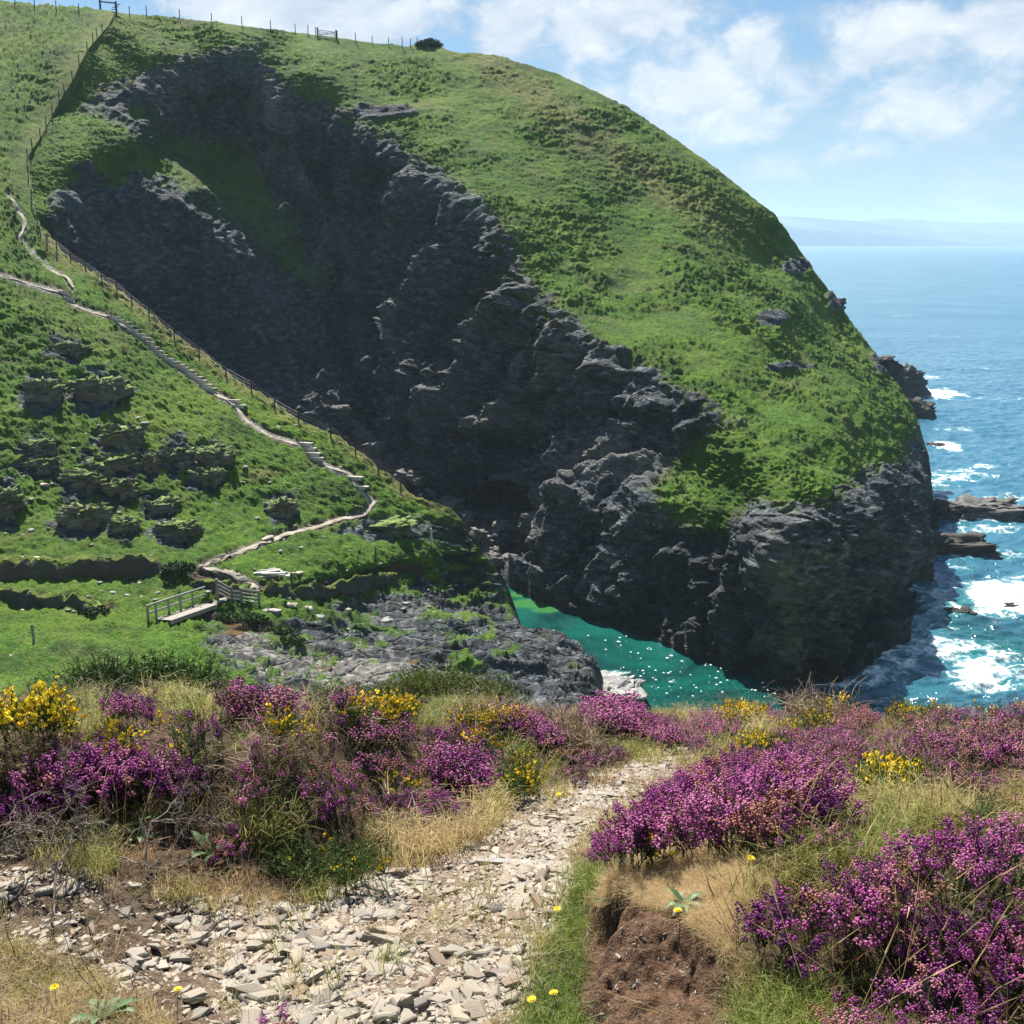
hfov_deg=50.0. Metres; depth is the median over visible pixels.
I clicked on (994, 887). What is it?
seed grass
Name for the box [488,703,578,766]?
heather bush
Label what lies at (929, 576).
sea rock
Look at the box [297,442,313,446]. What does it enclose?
stone step
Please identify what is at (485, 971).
slate stone
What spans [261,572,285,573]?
timber plank
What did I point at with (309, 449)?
stone step
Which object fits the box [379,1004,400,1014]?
slate stone
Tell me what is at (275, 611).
pale stone
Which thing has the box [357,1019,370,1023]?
slate stone
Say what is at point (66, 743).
heather bush
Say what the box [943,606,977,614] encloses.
sea rock
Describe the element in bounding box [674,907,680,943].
yellow flower
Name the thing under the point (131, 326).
stone step
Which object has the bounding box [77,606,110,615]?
scrub bush
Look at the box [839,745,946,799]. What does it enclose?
gorse bush
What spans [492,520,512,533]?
boulder
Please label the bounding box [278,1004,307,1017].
slate stone
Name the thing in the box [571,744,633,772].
heather bush
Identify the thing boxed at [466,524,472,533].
boulder
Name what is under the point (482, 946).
slate stone
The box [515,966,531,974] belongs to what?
slate stone
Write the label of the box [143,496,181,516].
slate outcrop
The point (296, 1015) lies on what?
slate stone
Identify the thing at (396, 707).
gorse bush
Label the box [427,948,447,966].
slate stone
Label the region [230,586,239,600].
gate
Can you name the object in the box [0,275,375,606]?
footpath
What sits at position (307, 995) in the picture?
slate stone
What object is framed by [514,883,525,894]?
slate stone
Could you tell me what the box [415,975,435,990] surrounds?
slate stone
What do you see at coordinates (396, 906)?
slate stone
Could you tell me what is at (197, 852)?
leaf rosette
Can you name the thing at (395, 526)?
slate outcrop
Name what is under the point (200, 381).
stone step
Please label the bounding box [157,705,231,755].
heather bush
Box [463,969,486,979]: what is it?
slate stone
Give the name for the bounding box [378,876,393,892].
slate stone
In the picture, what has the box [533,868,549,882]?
slate stone
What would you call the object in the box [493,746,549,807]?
gorse bush
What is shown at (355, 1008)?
slate stone
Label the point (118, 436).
slate outcrop
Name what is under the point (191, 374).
stone step
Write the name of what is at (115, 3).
stile
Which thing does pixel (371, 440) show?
boulder
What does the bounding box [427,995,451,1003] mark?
slate stone
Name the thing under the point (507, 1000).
slate stone
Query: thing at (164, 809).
leaf rosette
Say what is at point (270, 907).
slate stone
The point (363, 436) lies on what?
boulder
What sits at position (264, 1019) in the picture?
heather bush
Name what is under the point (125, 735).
gorse bush
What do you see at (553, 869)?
slate stone
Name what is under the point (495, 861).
timber edging
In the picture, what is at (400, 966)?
slate stone
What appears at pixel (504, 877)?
slate stone
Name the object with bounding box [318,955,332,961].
slate stone
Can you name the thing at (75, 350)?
slate outcrop
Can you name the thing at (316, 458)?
stone step
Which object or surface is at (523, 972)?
slate stone
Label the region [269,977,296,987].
slate stone
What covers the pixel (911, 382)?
sea rock
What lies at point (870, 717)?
heather bush
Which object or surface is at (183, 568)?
scrub bush
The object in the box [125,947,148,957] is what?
slate stone
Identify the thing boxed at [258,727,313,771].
gorse bush
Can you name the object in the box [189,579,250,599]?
stone bank
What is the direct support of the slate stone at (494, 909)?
on the heath ground at (672, 992)
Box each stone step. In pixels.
[62,297,76,300]
[107,316,121,318]
[120,325,135,328]
[126,329,139,332]
[132,333,146,336]
[137,337,151,340]
[142,341,155,344]
[148,346,158,349]
[151,350,163,353]
[155,354,168,357]
[162,358,173,360]
[165,361,180,363]
[170,364,185,366]
[175,366,188,369]
[180,370,195,372]
[184,373,197,375]
[188,376,203,379]
[194,379,207,383]
[198,384,213,387]
[201,387,217,391]
[225,399,241,403]
[231,404,246,408]
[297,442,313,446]
[303,447,316,451]
[306,452,321,456]
[309,457,323,460]
[347,476,362,480]
[354,485,369,489]
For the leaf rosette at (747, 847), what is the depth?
3.50 m
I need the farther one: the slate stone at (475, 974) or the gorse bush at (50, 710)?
the gorse bush at (50, 710)
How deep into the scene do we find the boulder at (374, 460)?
154.02 m
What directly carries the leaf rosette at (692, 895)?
on the heath ground at (672, 992)
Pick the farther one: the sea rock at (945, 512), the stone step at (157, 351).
the sea rock at (945, 512)
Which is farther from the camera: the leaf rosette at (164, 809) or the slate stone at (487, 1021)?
the leaf rosette at (164, 809)
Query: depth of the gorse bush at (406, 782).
5.24 m
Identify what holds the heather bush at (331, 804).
on the heath ground at (672, 992)
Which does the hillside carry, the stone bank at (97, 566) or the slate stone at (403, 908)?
the stone bank at (97, 566)
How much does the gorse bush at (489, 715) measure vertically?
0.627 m
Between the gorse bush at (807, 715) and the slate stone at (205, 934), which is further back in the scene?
the gorse bush at (807, 715)
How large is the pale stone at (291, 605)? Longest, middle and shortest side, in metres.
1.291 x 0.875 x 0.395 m
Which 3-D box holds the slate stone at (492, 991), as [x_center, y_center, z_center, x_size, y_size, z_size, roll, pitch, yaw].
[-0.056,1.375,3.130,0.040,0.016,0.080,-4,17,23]
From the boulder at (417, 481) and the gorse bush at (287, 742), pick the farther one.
the boulder at (417, 481)
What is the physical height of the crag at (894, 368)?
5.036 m
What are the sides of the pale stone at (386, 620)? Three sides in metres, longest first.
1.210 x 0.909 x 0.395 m
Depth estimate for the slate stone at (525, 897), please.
3.95 m
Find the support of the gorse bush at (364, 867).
on the heath ground at (672, 992)
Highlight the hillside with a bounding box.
[0,0,605,712]
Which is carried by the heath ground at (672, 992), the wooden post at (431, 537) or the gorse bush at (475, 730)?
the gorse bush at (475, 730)
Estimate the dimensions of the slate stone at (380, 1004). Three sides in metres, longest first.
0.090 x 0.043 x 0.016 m
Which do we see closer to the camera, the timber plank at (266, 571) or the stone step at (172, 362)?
the timber plank at (266, 571)
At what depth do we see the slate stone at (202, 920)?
3.64 m
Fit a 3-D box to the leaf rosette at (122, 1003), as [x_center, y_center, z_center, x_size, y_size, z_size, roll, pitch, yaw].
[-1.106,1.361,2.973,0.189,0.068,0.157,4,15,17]
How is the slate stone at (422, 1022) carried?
on the heath ground at (672, 992)
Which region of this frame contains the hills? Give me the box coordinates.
[864,218,1023,244]
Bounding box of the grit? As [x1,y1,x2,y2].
[583,916,731,1023]
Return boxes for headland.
[29,6,937,686]
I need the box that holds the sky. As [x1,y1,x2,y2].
[2,0,1023,222]
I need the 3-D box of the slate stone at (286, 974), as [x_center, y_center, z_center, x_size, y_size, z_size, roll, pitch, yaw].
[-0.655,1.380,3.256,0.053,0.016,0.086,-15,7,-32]
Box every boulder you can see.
[331,404,351,417]
[355,430,374,444]
[361,440,387,458]
[366,438,378,442]
[371,457,382,464]
[376,460,386,469]
[382,464,399,477]
[390,461,396,465]
[393,468,418,486]
[406,474,419,482]
[408,470,420,475]
[412,477,424,485]
[429,490,436,495]
[436,498,467,510]
[455,509,478,518]
[460,512,476,525]
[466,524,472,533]
[470,527,484,540]
[475,529,487,542]
[482,549,494,554]
[483,545,493,550]
[484,528,493,534]
[484,539,493,546]
[488,552,500,557]
[488,557,501,566]
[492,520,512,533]
[492,548,500,552]
[497,560,504,566]
[499,555,513,564]
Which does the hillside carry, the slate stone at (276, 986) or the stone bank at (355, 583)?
the stone bank at (355, 583)
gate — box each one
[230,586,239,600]
[317,27,336,38]
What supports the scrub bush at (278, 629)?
on the hillside
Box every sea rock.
[600,670,647,702]
[895,362,931,396]
[907,397,936,418]
[916,566,934,580]
[926,442,944,445]
[929,515,941,528]
[932,505,959,520]
[933,493,1023,521]
[933,531,1003,559]
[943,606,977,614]
[1003,602,1018,606]
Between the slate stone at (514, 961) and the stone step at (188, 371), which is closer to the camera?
the slate stone at (514, 961)
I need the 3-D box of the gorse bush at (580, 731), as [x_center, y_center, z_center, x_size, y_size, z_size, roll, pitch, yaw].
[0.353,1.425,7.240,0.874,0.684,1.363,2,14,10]
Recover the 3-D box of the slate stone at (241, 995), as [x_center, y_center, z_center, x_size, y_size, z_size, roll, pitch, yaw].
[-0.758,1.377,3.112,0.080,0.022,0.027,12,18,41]
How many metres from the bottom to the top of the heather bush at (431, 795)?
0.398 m
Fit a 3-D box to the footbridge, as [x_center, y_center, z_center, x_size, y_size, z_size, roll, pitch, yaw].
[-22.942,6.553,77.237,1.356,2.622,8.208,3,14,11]
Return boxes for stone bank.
[0,552,162,581]
[0,586,105,609]
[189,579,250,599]
[260,572,399,599]
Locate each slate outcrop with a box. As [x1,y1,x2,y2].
[0,483,29,522]
[20,455,64,474]
[21,437,57,456]
[22,376,66,405]
[52,340,92,358]
[52,502,114,530]
[57,466,114,493]
[64,374,137,407]
[84,449,142,473]
[95,423,148,450]
[100,477,139,500]
[107,515,142,534]
[140,453,162,473]
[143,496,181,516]
[151,518,204,546]
[158,446,195,469]
[186,465,227,488]
[193,443,237,466]
[263,496,299,519]
[364,515,418,538]
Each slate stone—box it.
[0,893,15,901]
[34,885,56,895]
[55,877,74,897]
[56,942,72,952]
[76,948,100,960]
[81,868,97,878]
[88,920,95,935]
[117,906,132,919]
[122,881,142,888]
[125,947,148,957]
[125,954,144,971]
[147,943,160,949]
[165,915,189,925]
[169,952,191,961]
[181,987,209,1003]
[184,931,211,940]
[187,922,218,934]
[189,1007,213,1020]
[191,914,210,927]
[195,903,209,913]
[218,979,230,984]
[221,965,236,975]
[223,952,246,970]
[225,982,267,992]
[231,977,246,999]
[235,929,247,941]
[237,992,249,1004]
[241,1006,262,1023]
[244,988,278,1002]
[246,939,265,949]
[246,971,280,983]
[247,932,275,941]
[255,917,278,930]
[255,963,271,972]
[256,897,276,909]
[262,1013,284,1022]
[267,1016,285,1022]
[268,966,285,972]
[268,976,280,981]
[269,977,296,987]
[273,955,288,960]
[274,991,291,1002]
[275,981,286,991]
[276,901,291,916]
[277,942,301,949]
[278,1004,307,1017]
[279,948,303,967]
[280,912,316,923]
[281,934,296,942]
[282,970,293,975]
[284,972,299,987]
[286,1011,302,1023]
[288,977,305,988]
[288,984,308,999]
[289,929,307,942]
[290,994,309,1002]
[291,938,310,944]
[297,915,307,927]
[298,1010,316,1023]
[299,1010,321,1015]
[302,1004,329,1014]
[303,923,322,929]
[305,934,330,943]
[305,968,325,985]
[306,929,326,936]
[306,991,322,999]
[309,986,323,997]
[310,987,332,1005]
[313,1020,323,1023]
[314,941,333,953]
[315,1004,330,1008]
[316,901,329,912]
[316,952,331,957]
[317,981,344,991]
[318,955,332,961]
[322,917,339,925]
[325,942,349,949]
[327,886,339,896]
[327,923,344,929]
[327,995,343,1002]
[329,1015,337,1023]
[332,896,346,907]
[335,1006,360,1015]
[337,1009,359,1019]
[337,1015,343,1023]
[342,935,358,943]
[345,947,368,956]
[345,950,358,958]
[353,908,372,917]
[354,908,375,919]
[356,1012,372,1022]
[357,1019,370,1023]
[359,932,367,941]
[360,960,376,971]
[360,960,388,978]
[362,933,393,944]
[363,1007,382,1014]
[364,970,373,983]
[366,880,383,893]
[368,926,400,934]
[371,1000,385,1014]
[372,943,389,959]
[372,1012,397,1022]
[373,909,397,921]
[375,867,407,875]
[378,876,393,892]
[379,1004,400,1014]
[381,963,397,977]
[386,963,402,971]
[389,993,413,1006]
[390,903,400,910]
[390,936,400,948]
[392,987,419,996]
[399,904,410,912]
[399,1008,417,1023]
[413,994,433,1009]
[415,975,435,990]
[415,1021,429,1023]
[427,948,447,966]
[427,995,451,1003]
[437,976,460,994]
[438,947,457,953]
[440,888,460,893]
[446,944,473,958]
[448,1004,471,1023]
[449,1008,469,1015]
[451,989,461,1002]
[460,987,473,999]
[461,998,488,1020]
[462,962,475,973]
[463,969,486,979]
[463,979,485,996]
[467,1021,480,1023]
[472,945,499,958]
[476,948,499,957]
[480,903,503,912]
[480,944,503,951]
[481,1018,490,1023]
[482,967,497,976]
[485,984,499,996]
[486,967,511,975]
[487,996,504,1009]
[493,961,513,972]
[498,972,520,986]
[499,871,510,881]
[499,954,512,967]
[500,883,514,891]
[500,943,526,955]
[502,989,519,1004]
[505,911,526,920]
[513,898,523,908]
[513,960,523,967]
[514,882,523,887]
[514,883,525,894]
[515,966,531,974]
[516,970,526,977]
[518,890,535,904]
[520,952,544,959]
[522,940,534,955]
[523,879,533,890]
[529,893,543,907]
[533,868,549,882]
[540,876,546,889]
[546,865,564,876]
[549,903,566,914]
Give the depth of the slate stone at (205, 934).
3.54 m
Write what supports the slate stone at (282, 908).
on the heath ground at (672, 992)
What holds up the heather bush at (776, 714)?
on the heath ground at (672, 992)
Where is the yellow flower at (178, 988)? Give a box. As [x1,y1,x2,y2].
[174,986,181,1019]
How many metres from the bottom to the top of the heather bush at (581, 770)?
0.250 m
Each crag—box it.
[837,298,845,309]
[876,355,904,380]
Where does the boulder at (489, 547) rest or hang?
on the headland
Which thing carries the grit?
on the heath ground at (672, 992)
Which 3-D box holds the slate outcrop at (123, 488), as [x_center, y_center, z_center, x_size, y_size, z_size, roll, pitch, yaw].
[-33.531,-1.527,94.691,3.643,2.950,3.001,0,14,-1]
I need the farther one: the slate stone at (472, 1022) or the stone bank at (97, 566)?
the stone bank at (97, 566)
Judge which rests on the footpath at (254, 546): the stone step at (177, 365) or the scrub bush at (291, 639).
the stone step at (177, 365)
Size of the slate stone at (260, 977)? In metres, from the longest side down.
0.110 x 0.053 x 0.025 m
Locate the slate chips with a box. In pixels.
[0,745,703,1023]
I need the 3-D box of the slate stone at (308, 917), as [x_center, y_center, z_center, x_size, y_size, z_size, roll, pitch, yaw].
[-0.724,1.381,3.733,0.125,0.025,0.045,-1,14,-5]
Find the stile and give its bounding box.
[99,0,119,12]
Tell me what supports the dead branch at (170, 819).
on the heath ground at (672, 992)
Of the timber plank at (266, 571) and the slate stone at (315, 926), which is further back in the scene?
the timber plank at (266, 571)
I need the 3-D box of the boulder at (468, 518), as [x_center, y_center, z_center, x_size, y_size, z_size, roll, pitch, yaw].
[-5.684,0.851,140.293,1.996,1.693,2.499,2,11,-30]
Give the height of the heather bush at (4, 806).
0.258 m
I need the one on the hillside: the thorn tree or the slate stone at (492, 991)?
the thorn tree
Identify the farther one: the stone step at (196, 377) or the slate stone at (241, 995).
the stone step at (196, 377)
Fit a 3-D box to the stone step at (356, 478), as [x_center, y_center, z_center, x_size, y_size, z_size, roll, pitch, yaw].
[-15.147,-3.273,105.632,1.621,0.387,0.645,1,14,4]
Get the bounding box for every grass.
[0,661,1023,1023]
[0,670,1023,840]
[0,706,1023,1023]
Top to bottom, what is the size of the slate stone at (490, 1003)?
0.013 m
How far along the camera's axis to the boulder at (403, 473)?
149.20 m
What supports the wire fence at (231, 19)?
on the headland
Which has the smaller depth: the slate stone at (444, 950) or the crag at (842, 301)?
the slate stone at (444, 950)
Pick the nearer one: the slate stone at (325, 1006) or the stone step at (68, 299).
the slate stone at (325, 1006)
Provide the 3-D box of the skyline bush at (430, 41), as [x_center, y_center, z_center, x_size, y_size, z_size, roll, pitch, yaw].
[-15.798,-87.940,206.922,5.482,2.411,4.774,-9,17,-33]
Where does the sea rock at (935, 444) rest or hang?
in the sea
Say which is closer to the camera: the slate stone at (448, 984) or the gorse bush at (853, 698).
the slate stone at (448, 984)
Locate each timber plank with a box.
[254,569,279,573]
[260,575,280,577]
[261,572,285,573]
[264,574,289,576]
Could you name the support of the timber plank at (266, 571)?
on the timber plank
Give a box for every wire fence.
[14,0,78,11]
[26,24,401,491]
[129,6,315,35]
[337,32,417,46]
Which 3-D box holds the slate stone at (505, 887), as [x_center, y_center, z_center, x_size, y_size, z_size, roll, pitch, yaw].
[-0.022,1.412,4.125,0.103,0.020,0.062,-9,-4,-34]
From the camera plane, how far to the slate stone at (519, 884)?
4.11 m
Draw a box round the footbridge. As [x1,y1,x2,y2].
[146,586,216,624]
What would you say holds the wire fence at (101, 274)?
on the hillside
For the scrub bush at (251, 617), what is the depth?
78.21 m
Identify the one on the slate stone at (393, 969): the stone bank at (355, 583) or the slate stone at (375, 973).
the slate stone at (375, 973)
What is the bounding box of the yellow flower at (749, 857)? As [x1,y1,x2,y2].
[747,855,754,868]
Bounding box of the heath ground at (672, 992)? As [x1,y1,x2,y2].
[0,700,1023,1023]
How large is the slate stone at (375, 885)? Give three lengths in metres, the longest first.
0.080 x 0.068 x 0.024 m
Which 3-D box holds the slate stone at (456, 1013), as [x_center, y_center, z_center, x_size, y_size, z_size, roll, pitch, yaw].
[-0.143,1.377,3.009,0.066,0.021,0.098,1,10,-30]
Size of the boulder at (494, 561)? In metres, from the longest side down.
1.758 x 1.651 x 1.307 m
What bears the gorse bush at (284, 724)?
on the heath ground at (672, 992)
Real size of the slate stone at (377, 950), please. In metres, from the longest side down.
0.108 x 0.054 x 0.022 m
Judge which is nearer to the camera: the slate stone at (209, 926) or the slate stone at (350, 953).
the slate stone at (350, 953)
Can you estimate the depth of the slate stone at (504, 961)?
3.35 m
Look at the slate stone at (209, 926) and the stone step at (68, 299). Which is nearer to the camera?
the slate stone at (209, 926)
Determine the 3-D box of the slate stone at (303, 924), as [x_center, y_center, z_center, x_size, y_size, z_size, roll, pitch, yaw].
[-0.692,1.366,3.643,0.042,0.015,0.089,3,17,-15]
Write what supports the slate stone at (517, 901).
on the heath ground at (672, 992)
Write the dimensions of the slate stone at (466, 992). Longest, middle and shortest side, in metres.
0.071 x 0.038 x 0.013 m
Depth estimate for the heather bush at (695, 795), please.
3.56 m
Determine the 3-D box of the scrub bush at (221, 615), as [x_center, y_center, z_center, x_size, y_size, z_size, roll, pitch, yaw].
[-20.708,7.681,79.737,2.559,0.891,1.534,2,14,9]
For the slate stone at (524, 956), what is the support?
on the heath ground at (672, 992)
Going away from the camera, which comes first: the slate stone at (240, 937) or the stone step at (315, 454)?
the slate stone at (240, 937)
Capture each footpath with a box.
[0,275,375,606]
[11,198,73,286]
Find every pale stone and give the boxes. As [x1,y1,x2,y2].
[40,483,48,486]
[261,536,271,540]
[266,608,281,614]
[286,602,297,607]
[317,614,325,620]
[380,618,393,622]
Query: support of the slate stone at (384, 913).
on the heath ground at (672, 992)
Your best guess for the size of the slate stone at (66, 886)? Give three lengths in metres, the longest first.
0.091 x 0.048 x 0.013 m
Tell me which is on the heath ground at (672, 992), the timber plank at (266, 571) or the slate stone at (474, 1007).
the slate stone at (474, 1007)
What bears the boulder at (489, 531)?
on the headland
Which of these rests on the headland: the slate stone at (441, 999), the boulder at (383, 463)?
the boulder at (383, 463)
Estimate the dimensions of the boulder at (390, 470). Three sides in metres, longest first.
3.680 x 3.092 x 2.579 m
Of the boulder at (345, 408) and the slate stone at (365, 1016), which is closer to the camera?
the slate stone at (365, 1016)
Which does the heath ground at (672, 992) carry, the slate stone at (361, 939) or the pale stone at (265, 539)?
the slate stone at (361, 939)
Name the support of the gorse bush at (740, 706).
on the heath ground at (672, 992)
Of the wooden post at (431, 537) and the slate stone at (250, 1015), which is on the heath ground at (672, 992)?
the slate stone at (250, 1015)
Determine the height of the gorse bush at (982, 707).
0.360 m
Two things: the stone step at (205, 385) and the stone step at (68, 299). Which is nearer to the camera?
the stone step at (205, 385)
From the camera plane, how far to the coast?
8245.70 m
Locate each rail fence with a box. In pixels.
[215,578,232,600]
[239,587,260,605]
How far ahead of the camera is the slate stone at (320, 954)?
3.40 m
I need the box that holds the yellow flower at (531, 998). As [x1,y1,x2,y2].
[527,995,537,1017]
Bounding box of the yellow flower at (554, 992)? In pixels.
[549,989,557,1017]
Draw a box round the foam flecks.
[587,635,775,696]
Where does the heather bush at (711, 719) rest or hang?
on the heath ground at (672, 992)
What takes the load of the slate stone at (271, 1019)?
on the heath ground at (672, 992)
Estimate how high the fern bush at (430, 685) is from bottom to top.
1.263 m
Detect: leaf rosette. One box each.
[69,996,140,1023]
[118,815,159,846]
[146,804,192,826]
[189,830,240,866]
[596,898,616,904]
[663,886,704,914]
[746,841,774,854]
[966,906,1007,934]
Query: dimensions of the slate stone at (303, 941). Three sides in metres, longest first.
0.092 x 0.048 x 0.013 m
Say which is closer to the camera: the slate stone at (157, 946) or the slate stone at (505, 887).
the slate stone at (157, 946)
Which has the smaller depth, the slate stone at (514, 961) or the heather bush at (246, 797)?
the slate stone at (514, 961)
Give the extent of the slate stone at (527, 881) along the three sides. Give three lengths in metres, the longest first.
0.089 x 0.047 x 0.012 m
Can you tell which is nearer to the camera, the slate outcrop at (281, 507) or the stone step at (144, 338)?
the slate outcrop at (281, 507)
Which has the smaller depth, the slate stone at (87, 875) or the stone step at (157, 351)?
the slate stone at (87, 875)
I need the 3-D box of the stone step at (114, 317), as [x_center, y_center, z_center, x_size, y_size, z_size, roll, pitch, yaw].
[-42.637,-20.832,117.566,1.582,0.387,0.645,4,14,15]
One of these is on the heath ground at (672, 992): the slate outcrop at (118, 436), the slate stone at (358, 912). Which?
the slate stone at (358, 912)
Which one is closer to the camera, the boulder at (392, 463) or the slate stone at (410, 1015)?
the slate stone at (410, 1015)
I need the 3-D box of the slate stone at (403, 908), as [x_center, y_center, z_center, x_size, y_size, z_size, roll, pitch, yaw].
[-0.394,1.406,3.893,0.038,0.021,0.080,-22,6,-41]
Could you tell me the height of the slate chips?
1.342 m
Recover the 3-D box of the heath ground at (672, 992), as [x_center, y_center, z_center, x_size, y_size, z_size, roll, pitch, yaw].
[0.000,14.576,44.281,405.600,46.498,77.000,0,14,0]
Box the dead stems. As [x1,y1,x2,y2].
[0,660,1023,1023]
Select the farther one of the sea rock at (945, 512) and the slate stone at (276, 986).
the sea rock at (945, 512)
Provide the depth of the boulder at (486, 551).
130.41 m
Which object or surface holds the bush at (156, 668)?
on the heath ground at (672, 992)
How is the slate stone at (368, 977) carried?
on the heath ground at (672, 992)
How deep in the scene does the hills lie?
10320.50 m
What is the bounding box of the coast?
[777,216,1022,245]
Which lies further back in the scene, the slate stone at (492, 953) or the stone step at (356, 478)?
the stone step at (356, 478)
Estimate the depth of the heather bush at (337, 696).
5.28 m
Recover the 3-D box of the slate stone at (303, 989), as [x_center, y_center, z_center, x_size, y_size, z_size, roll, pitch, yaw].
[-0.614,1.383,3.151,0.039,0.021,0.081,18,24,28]
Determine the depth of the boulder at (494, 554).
128.66 m
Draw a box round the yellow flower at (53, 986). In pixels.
[49,983,58,1013]
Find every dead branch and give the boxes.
[0,781,75,864]
[0,800,93,862]
[26,840,84,936]
[114,852,176,877]
[132,765,207,889]
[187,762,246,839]
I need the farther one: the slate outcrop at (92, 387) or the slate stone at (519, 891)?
the slate outcrop at (92, 387)
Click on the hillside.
(470, 622)
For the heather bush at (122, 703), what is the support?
on the heath ground at (672, 992)
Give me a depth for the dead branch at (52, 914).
3.64 m
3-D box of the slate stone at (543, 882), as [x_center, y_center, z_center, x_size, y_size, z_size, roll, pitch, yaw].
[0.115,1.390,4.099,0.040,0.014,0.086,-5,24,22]
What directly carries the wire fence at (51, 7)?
on the hillside
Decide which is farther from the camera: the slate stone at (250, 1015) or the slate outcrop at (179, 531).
the slate outcrop at (179, 531)
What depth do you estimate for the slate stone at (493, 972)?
3.28 m
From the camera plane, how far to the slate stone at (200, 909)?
3.70 m
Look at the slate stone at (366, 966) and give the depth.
3.34 m
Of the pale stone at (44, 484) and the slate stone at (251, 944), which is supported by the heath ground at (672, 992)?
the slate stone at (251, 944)
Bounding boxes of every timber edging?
[477,857,553,864]
[576,790,615,794]
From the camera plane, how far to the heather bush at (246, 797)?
4.19 m
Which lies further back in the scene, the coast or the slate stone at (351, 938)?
the coast
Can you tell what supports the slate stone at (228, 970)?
on the heath ground at (672, 992)
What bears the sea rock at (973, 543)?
in the sea
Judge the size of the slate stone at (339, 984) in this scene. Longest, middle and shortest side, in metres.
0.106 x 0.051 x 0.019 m
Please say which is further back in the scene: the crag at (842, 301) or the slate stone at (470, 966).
the crag at (842, 301)
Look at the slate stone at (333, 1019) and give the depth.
2.97 m
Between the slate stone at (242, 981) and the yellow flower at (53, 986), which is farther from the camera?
the slate stone at (242, 981)
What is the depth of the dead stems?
4.13 m
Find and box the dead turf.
[574,830,814,967]
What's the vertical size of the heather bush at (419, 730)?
1.055 m
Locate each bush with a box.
[0,675,89,747]
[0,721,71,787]
[0,732,82,760]
[0,779,73,844]
[6,727,208,828]
[22,645,246,701]
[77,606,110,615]
[95,715,154,759]
[98,685,157,731]
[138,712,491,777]
[152,708,181,734]
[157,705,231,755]
[162,560,195,576]
[166,714,248,769]
[189,761,268,825]
[200,819,249,866]
[213,672,309,729]
[214,611,239,621]
[232,612,269,623]
[237,738,344,802]
[255,824,399,896]
[256,1000,295,1023]
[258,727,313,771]
[259,624,298,635]
[260,698,318,750]
[279,634,306,645]
[279,773,388,832]
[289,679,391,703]
[304,683,377,718]
[319,685,425,734]
[321,709,416,765]
[340,750,433,790]
[341,656,553,712]
[365,758,483,835]
[373,763,427,803]
[413,37,443,46]
[413,734,504,800]
[417,668,541,735]
[418,713,491,756]
[459,724,509,758]
[479,696,577,721]
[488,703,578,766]
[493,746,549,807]
[522,684,631,765]
[547,738,876,877]
[550,759,600,788]
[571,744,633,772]
[573,689,654,743]
[628,706,726,756]
[629,822,682,871]
[675,694,755,741]
[693,680,797,730]
[718,725,791,756]
[733,855,916,988]
[758,672,883,720]
[763,704,790,727]
[764,711,828,749]
[779,707,841,732]
[793,719,1023,808]
[795,702,873,762]
[805,958,1006,1023]
[807,800,874,866]
[809,697,884,735]
[837,690,863,710]
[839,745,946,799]
[851,861,930,929]
[852,807,1023,925]
[871,892,1023,1023]
[875,713,994,796]
[881,694,960,724]
[884,690,1023,773]
[894,704,1023,771]
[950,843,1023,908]
[953,781,1012,834]
[970,696,1023,716]
[979,701,1021,723]
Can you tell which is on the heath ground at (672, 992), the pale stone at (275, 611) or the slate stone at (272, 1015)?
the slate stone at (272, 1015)
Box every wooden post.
[30,624,34,642]
[430,528,432,547]
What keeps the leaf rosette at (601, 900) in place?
on the heath ground at (672, 992)
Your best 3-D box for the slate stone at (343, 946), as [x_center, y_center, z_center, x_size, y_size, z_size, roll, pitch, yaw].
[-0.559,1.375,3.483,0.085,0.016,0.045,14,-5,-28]
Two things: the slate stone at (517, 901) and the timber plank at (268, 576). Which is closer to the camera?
the slate stone at (517, 901)
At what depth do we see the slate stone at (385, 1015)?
2.95 m
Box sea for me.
[506,245,1023,719]
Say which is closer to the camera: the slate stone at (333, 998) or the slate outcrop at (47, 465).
the slate stone at (333, 998)
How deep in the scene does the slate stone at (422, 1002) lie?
3.08 m
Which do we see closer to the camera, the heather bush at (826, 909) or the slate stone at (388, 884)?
the heather bush at (826, 909)
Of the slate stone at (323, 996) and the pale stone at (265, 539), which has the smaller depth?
the slate stone at (323, 996)
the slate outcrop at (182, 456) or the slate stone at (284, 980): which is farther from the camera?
the slate outcrop at (182, 456)
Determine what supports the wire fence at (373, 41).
on the headland
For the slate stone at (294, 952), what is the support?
on the heath ground at (672, 992)
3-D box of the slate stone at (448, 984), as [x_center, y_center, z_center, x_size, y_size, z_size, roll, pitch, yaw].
[-0.182,1.374,3.163,0.058,0.015,0.087,7,16,27]
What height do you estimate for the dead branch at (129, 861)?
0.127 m
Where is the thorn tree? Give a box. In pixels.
[158,565,176,584]
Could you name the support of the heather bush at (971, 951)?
on the heath ground at (672, 992)
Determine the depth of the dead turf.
3.30 m
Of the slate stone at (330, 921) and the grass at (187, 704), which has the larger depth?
the grass at (187, 704)
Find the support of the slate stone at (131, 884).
on the heath ground at (672, 992)
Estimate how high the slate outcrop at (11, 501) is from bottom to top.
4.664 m
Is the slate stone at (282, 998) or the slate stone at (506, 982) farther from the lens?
the slate stone at (506, 982)
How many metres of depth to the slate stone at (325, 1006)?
3.08 m
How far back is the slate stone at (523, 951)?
3.46 m
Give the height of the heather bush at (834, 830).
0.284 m
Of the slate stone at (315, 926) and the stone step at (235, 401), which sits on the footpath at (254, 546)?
the stone step at (235, 401)

